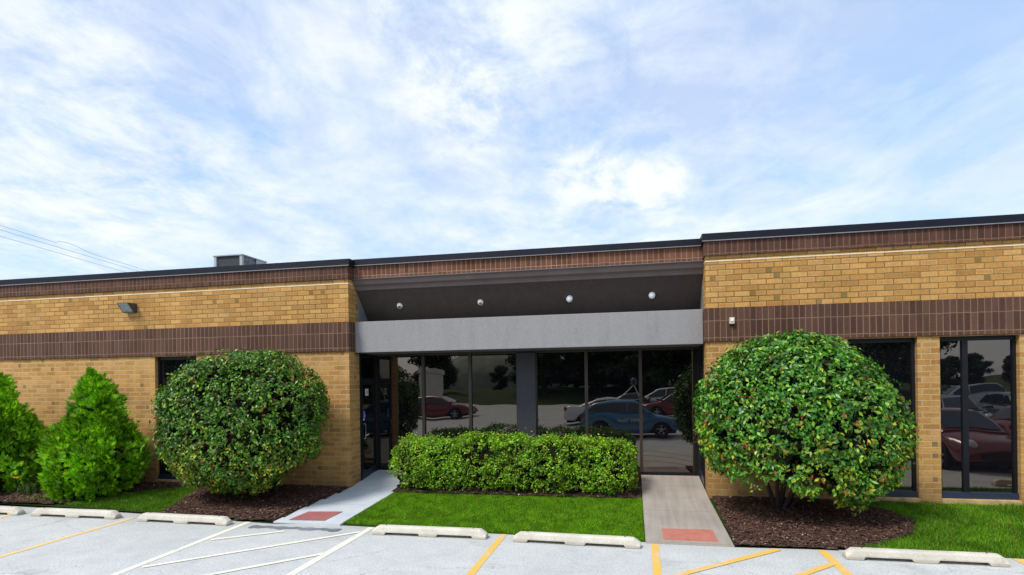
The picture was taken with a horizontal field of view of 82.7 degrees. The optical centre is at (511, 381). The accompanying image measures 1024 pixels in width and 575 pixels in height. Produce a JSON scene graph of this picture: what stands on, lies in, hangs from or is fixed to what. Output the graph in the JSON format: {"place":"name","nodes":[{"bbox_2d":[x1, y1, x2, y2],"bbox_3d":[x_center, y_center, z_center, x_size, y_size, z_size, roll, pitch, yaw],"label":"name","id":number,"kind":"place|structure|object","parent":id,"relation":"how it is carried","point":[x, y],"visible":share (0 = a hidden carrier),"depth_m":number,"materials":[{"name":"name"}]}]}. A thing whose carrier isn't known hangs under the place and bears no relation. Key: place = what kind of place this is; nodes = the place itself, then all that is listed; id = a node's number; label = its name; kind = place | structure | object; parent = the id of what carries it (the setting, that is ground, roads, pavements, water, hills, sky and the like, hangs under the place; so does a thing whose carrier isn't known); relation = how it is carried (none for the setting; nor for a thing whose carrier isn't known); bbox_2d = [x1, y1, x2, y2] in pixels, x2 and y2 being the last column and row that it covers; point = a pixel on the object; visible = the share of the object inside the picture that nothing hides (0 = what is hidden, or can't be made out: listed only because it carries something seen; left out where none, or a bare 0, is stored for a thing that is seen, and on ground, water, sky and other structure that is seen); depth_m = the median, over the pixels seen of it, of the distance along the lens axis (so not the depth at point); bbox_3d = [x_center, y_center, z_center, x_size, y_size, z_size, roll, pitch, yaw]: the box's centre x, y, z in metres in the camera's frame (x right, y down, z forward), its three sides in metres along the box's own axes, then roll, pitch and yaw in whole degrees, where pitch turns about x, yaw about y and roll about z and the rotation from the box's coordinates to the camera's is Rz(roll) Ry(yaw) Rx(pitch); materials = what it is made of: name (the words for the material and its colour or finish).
{"place":"outdoors","nodes":[
{"label":"outdoors","id":0,"kind":"place"},
{"bbox_2d":[1,236,123,271],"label":"power line","id":1,"kind":"object","parent":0,"point":[60,253],"visible":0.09,"depth_m":33.63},
{"bbox_2d":[2,230,135,270],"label":"power line","id":2,"kind":"object","parent":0,"point":[65,249],"visible":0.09,"depth_m":33.97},
{"bbox_2d":[0,225,146,270],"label":"power line","id":3,"kind":"object","parent":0,"point":[66,242],"visible":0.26,"depth_m":33.90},
{"bbox_2d":[0,504,368,526],"bbox_3d":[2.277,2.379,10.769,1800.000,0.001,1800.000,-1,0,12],"label":"ground","id":4,"kind":"structure","parent":0,"point":[67,507],"depth_m":11.71,"materials":[{"name":"brown soil"}]},
{"bbox_2d":[0,214,1023,506],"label":"office building","id":5,"kind":"structure","parent":4,"relation":"on","point":[928,314],"depth_m":11.80,"materials":[{"name":"beige brick"}]},
{"bbox_2d":[117,302,136,312],"bbox_3d":[-8.525,-1.623,12.879,0.277,0.210,0.252,-1,0,12],"label":"wall lamp","id":6,"kind":"object","parent":5,"relation":"attached to","point":[126,307],"visible":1,"depth_m":12.85,"materials":[{"name":"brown metal"}]},
{"bbox_2d":[156,356,197,482],"bbox_3d":[-7.361,0.857,12.859,1.056,2.804,0.230,-1,0,12],"label":"window","id":7,"kind":"structure","parent":5,"relation":"in","point":[168,365],"depth_m":12.95,"materials":[{"name":"black glass"}]},
{"bbox_2d":[213,254,266,266],"bbox_3d":[-8.457,-2.987,18.148,1.020,1.785,1.220,-1,0,12],"label":"rooftop unit","id":8,"kind":"object","parent":5,"relation":"on","point":[232,260],"visible":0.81,"depth_m":17.64,"materials":[{"name":"grey metal"}]},
{"bbox_2d":[359,354,377,480],"bbox_3d":[-3.150,0.798,12.758,0.126,2.750,0.786,-1,0,12],"label":"door","id":9,"kind":"structure","parent":5,"relation":"in","point":[367,363],"depth_m":12.75,"materials":[{"name":"black glass"}]},
{"bbox_2d":[566,295,572,301],"bbox_3d":[1.145,-1.644,11.593,0.128,0.133,0.129,-1,0,12],"label":"soffit spotlight","id":10,"kind":"object","parent":5,"relation":"attached to","point":[569,298],"visible":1,"depth_m":11.55,"materials":[{"name":"white glass"}]},
{"bbox_2d":[649,292,654,298],"bbox_3d":[2.711,-1.666,11.266,0.128,0.133,0.129,-1,0,12],"label":"soffit spotlight","id":11,"kind":"object","parent":5,"relation":"attached to","point":[651,295],"visible":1,"depth_m":11.22,"materials":[{"name":"white glass"}]},
{"bbox_2d":[697,346,704,488],"bbox_3d":[3.718,0.704,11.327,0.090,2.750,0.786,-1,0,12],"label":"door","id":12,"kind":"structure","parent":5,"relation":"in","point":[700,351],"depth_m":11.37,"materials":[{"name":"black glass"}]},
{"bbox_2d":[729,317,734,325],"bbox_3d":[3.914,-1.064,10.347,0.090,0.150,0.083,-1,0,12],"label":"sensor box","id":13,"kind":"object","parent":5,"relation":"attached to","point":[731,320],"visible":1,"depth_m":10.31,"materials":[{"name":"beige plastic"}]},
{"bbox_2d":[848,338,919,503],"bbox_3d":[6.348,0.669,10.002,1.066,2.804,0.230,-1,0,12],"label":"window","id":14,"kind":"structure","parent":5,"relation":"in","point":[897,355],"depth_m":9.96,"materials":[{"name":"black glass"}]},
{"bbox_2d":[940,335,1021,506],"bbox_3d":[7.765,0.650,9.707,1.151,2.804,0.230,-1,0,12],"label":"window","id":15,"kind":"structure","parent":5,"relation":"in","point":[979,463],"depth_m":9.73,"materials":[{"name":"black glass"}]},
{"bbox_2d":[273,470,404,525],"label":"walkway","id":16,"kind":"structure","parent":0,"point":[360,496],"depth_m":10.97,"materials":[{"name":"concrete"}]},
{"bbox_2d":[289,511,342,520],"bbox_3d":[-3.393,2.329,10.086,0.720,0.050,0.530,-1,0,12],"label":"tactile mat","id":17,"kind":"object","parent":16,"relation":"on","point":[318,515],"visible":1,"depth_m":10.06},
{"bbox_2d":[344,491,644,541],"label":"lawn grass","id":18,"kind":"structure","parent":0,"point":[506,503],"depth_m":9.95,"materials":[{"name":"green plant"}]},
{"bbox_2d":[0,506,1023,574],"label":"parking lot","id":19,"kind":"structure","parent":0,"point":[113,548],"depth_m":7.91,"materials":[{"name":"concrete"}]},
{"bbox_2d":[0,506,25,515],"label":"wheel stop","id":20,"kind":"object","parent":19,"relation":"on","point":[12,510],"visible":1,"depth_m":10.78,"materials":[{"name":"beige concrete"}]},
{"bbox_2d":[0,518,133,557],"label":"parking line","id":21,"kind":"object","parent":19,"relation":"on","point":[7,554],"visible":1,"depth_m":9.04,"materials":[{"name":"yellow paint"}]},
{"bbox_2d":[31,508,121,518],"bbox_3d":[-7.913,2.385,10.552,1.820,0.144,0.170,-1,0,11],"label":"wheel stop","id":22,"kind":"object","parent":19,"relation":"on","point":[79,513],"visible":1,"depth_m":10.47,"materials":[{"name":"beige concrete"}]},
{"bbox_2d":[111,522,249,574],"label":"parking line","id":23,"kind":"object","parent":19,"relation":"on","point":[168,553],"visible":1,"depth_m":8.29,"materials":[{"name":"beige paint"}]},
{"bbox_2d":[137,512,232,525],"bbox_3d":[-5.631,2.354,9.985,1.820,0.144,0.170,-1,0,14],"label":"wheel stop","id":24,"kind":"object","parent":19,"relation":"on","point":[191,518],"visible":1,"depth_m":9.90,"materials":[{"name":"beige concrete"}]},
{"bbox_2d":[211,530,284,539],"bbox_3d":[-4.110,2.398,9.066,1.048,0.001,0.090,-1,0,-26],"label":"parking line","id":25,"kind":"object","parent":19,"relation":"on","point":[247,535],"visible":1,"depth_m":9.05,"materials":[{"name":"beige paint"}]},
{"bbox_2d":[142,531,359,567],"bbox_3d":[-3.597,2.392,8.366,2.914,0.001,0.089,-1,0,-34],"label":"parking line","id":26,"kind":"object","parent":19,"relation":"on","point":[248,549],"visible":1,"depth_m":8.25,"materials":[{"name":"beige paint"}]},
{"bbox_2d":[204,553,323,574],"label":"parking line","id":27,"kind":"object","parent":19,"relation":"on","point":[220,572],"visible":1,"depth_m":7.58,"materials":[{"name":"beige paint"}]},
{"bbox_2d":[248,525,340,531],"bbox_3d":[-3.551,2.394,9.469,1.620,0.001,0.223,-1,0,12],"label":"asphalt patch","id":28,"kind":"object","parent":19,"relation":"on","point":[298,528],"visible":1,"depth_m":9.47,"materials":[{"name":"grey asphalt"}]},
{"bbox_2d":[286,527,374,574],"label":"parking line","id":29,"kind":"object","parent":19,"relation":"on","point":[318,558],"visible":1,"depth_m":8.09,"materials":[{"name":"beige paint"}]},
{"bbox_2d":[372,524,487,538],"bbox_3d":[-1.268,2.294,8.912,1.820,0.144,0.170,-1,0,12],"label":"wheel stop","id":30,"kind":"object","parent":19,"relation":"on","point":[435,531],"visible":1,"depth_m":8.84,"materials":[{"name":"beige concrete"}]},
{"bbox_2d":[466,534,506,574],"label":"parking line","id":31,"kind":"object","parent":19,"relation":"on","point":[484,557],"visible":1,"depth_m":7.85,"materials":[{"name":"yellow paint"}]},
{"bbox_2d":[513,531,640,548],"bbox_3d":[0.914,2.264,8.356,1.820,0.144,0.170,-1,0,14],"label":"wheel stop","id":32,"kind":"object","parent":19,"relation":"on","point":[582,539],"visible":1,"depth_m":8.28,"materials":[{"name":"beige concrete"}]},
{"bbox_2d":[651,544,661,574],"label":"parking line","id":33,"kind":"object","parent":19,"relation":"on","point":[656,563],"visible":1,"depth_m":7.53,"materials":[{"name":"yellow paint"}]},
{"bbox_2d":[672,548,779,574],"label":"parking line","id":34,"kind":"object","parent":19,"relation":"on","point":[726,562],"visible":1,"depth_m":7.40,"materials":[{"name":"yellow paint"}]},
{"bbox_2d":[795,563,835,574],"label":"parking line","id":35,"kind":"object","parent":19,"relation":"on","point":[817,568],"visible":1,"depth_m":7.08,"materials":[{"name":"yellow paint"}]},
{"bbox_2d":[818,550,852,574],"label":"parking line","id":36,"kind":"object","parent":19,"relation":"on","point":[842,569],"visible":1,"depth_m":7.35,"materials":[{"name":"yellow paint"}]},
{"bbox_2d":[842,547,1010,566],"bbox_3d":[5.199,2.205,7.350,1.820,0.144,0.170,-1,0,12],"label":"wheel stop","id":37,"kind":"object","parent":19,"relation":"on","point":[924,556],"visible":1,"depth_m":7.29,"materials":[{"name":"beige concrete"}]},
{"bbox_2d":[1012,558,1023,563],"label":"parking line","id":38,"kind":"object","parent":19,"relation":"on","point":[1020,561],"visible":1,"depth_m":7.33,"materials":[{"name":"yellow paint"}]},
{"bbox_2d":[0,472,1023,558],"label":"planting ground","id":39,"kind":"structure","parent":0,"point":[714,504],"depth_m":9.75,"materials":[{"name":"brown soil"}]},
{"bbox_2d":[0,372,50,493],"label":"conifer shrub","id":40,"kind":"object","parent":39,"relation":"on","point":[22,429],"visible":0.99,"depth_m":12.36,"materials":[{"name":"green plant"}]},
{"bbox_2d":[34,366,155,504],"bbox_3d":[-8.632,1.058,12.015,2.371,2.783,1.951,-1,0,12],"label":"conifer shrub","id":41,"kind":"object","parent":39,"relation":"on","point":[94,445],"visible":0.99,"depth_m":11.62,"materials":[{"name":"green plant"}]},
{"bbox_2d":[0,481,197,503],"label":"mulch bed","id":42,"kind":"object","parent":39,"relation":"on","point":[128,491],"visible":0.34,"depth_m":12.06,"materials":[{"name":"brown wood"}]},
{"bbox_2d":[8,476,41,497],"bbox_3d":[-10.060,2.160,12.051,0.900,0.406,0.865,-1,0,12],"label":"lily clump","id":43,"kind":"object","parent":42,"relation":"on","point":[30,490],"visible":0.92,"depth_m":12.00,"materials":[{"name":"green plant"}]},
{"bbox_2d":[17,493,44,502],"bbox_3d":[-9.516,2.316,11.691,0.808,0.120,0.791,-1,0,12],"label":"lily clump","id":44,"kind":"object","parent":42,"relation":"on","point":[35,496],"visible":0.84,"depth_m":11.63,"materials":[{"name":"green plant"}]},
{"bbox_2d":[64,485,199,512],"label":"rough grass","id":45,"kind":"structure","parent":39,"relation":"on","point":[151,499],"depth_m":11.44,"materials":[{"name":"green plant"}]},
{"bbox_2d":[148,347,331,496],"bbox_3d":[-5.163,0.811,11.160,3.536,2.943,2.423,-1,0,12],"label":"round shrub","id":46,"kind":"object","parent":39,"relation":"on","point":[252,431],"visible":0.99,"depth_m":10.38,"materials":[{"name":"green plant"}]},
{"bbox_2d":[161,483,349,520],"bbox_3d":[-5.254,2.292,11.209,3.480,0.237,2.150,-1,0,12],"label":"mulch bed","id":47,"kind":"object","parent":39,"relation":"on","point":[283,515],"visible":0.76,"depth_m":10.60,"materials":[{"name":"brown wood"}]},
{"bbox_2d":[386,425,639,495],"bbox_3d":[-0.008,1.528,11.525,4.957,1.355,1.407,-1,0,12],"label":"clipped hedge","id":48,"kind":"object","parent":39,"relation":"on","point":[592,464],"visible":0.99,"depth_m":11.15,"materials":[{"name":"green plant"}]},
{"bbox_2d":[391,473,641,498],"bbox_3d":[0.122,2.045,11.727,4.840,0.237,1.480,-1,0,12],"label":"mulch bed","id":49,"kind":"object","parent":39,"relation":"on","point":[579,493],"visible":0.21,"depth_m":11.08,"materials":[{"name":"brown wood"}]},
{"bbox_2d":[691,329,921,515],"bbox_3d":[4.513,0.655,9.148,3.232,2.980,2.261,-1,0,12],"label":"round shrub","id":50,"kind":"object","parent":39,"relation":"on","point":[801,407],"visible":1,"depth_m":8.45,"materials":[{"name":"green plant"}]},
{"bbox_2d":[711,495,918,549],"bbox_3d":[4.726,2.167,9.007,2.800,0.258,2.390,-1,0,12],"label":"mulch bed","id":51,"kind":"object","parent":39,"relation":"on","point":[767,544],"visible":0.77,"depth_m":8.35,"materials":[{"name":"brown wood"}]},
{"bbox_2d":[0,0,1023,279],"label":"sky","id":52,"kind":"structure","parent":0,"point":[149,135],"materials":[{"name":"blue"}]},
{"bbox_2d":[641,475,734,546],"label":"walkway","id":53,"kind":"structure","parent":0,"point":[675,502],"depth_m":9.80,"materials":[{"name":"beige concrete"}]},
{"bbox_2d":[661,528,718,541],"bbox_3d":[2.615,2.264,8.599,0.770,0.053,0.510,-1,0,12],"label":"tactile mat","id":54,"kind":"object","parent":53,"relation":"on","point":[707,535],"visible":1,"depth_m":8.56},
{"bbox_2d":[841,499,1023,558],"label":"rough grass","id":55,"kind":"structure","parent":0,"point":[1006,534],"depth_m":8.51,"materials":[{"name":"green plant"}]}
]}

